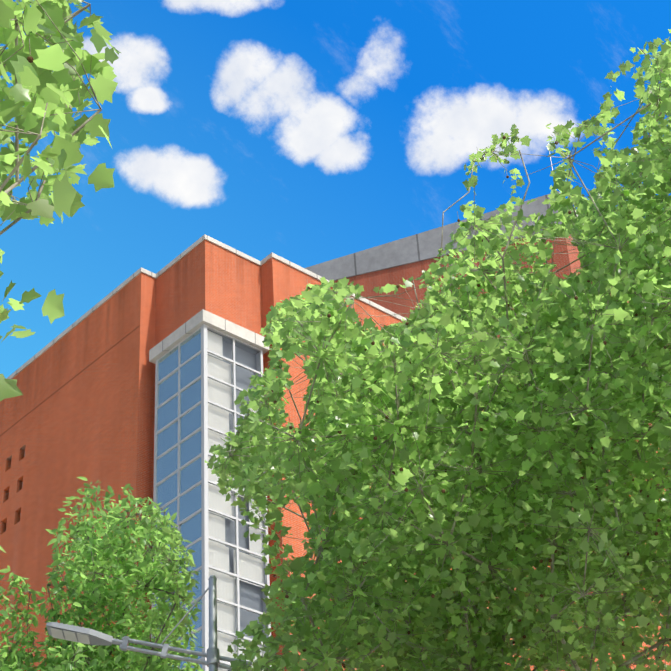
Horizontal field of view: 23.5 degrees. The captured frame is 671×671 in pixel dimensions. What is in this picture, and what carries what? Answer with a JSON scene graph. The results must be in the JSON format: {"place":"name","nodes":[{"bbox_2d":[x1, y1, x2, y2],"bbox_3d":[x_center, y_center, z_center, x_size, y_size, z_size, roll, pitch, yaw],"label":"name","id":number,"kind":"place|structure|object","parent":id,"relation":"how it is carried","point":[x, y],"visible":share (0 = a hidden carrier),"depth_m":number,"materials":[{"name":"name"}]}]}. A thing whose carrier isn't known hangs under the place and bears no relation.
{"place":"outdoors","nodes":[
{"label":"outdoors","id":0,"kind":"place"},
{"bbox_2d":[0,234,670,670],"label":"building","id":1,"kind":"structure","parent":0,"point":[84,406],"depth_m":52.76,"materials":[{"name":"orange brick"}]},
{"bbox_2d":[149,309,271,670],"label":"corner bay window","id":2,"kind":"structure","parent":1,"relation":"attached to","point":[208,364],"depth_m":47.93,"materials":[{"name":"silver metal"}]},
{"bbox_2d":[305,151,652,424],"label":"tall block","id":3,"kind":"structure","parent":1,"relation":"on","point":[395,262],"depth_m":70.18,"materials":[{"name":"red brick"}]},
{"bbox_2d":[0,0,670,377],"label":"sky","id":4,"kind":"structure","parent":0,"point":[306,133],"materials":[{"name":"blue"}]},
{"bbox_3d":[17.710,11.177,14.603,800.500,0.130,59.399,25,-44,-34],"label":"road and pavements","id":5,"kind":"structure","parent":0,"visible":0},
{"bbox_2d":[0,565,45,670],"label":"green tree","id":6,"kind":"object","parent":5,"relation":"on","point":[14,662],"visible":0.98,"depth_m":23.93,"materials":[{"name":"green plant"}]},
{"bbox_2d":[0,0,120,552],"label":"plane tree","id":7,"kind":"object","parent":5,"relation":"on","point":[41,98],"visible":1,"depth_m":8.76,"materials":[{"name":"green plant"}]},
{"bbox_2d":[36,476,203,670],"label":"green tree","id":8,"kind":"object","parent":5,"relation":"on","point":[99,552],"visible":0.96,"depth_m":23.29,"materials":[{"name":"green plant"}]},
{"bbox_2d":[46,575,251,670],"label":"street lamp","id":9,"kind":"object","parent":5,"relation":"on","point":[89,636],"visible":1,"depth_m":17.82,"materials":[{"name":"grey metal"}]},
{"bbox_2d":[205,29,670,670],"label":"plane tree","id":10,"kind":"object","parent":5,"relation":"on","point":[463,441],"visible":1,"depth_m":16.08,"materials":[{"name":"green plant"}]}
]}

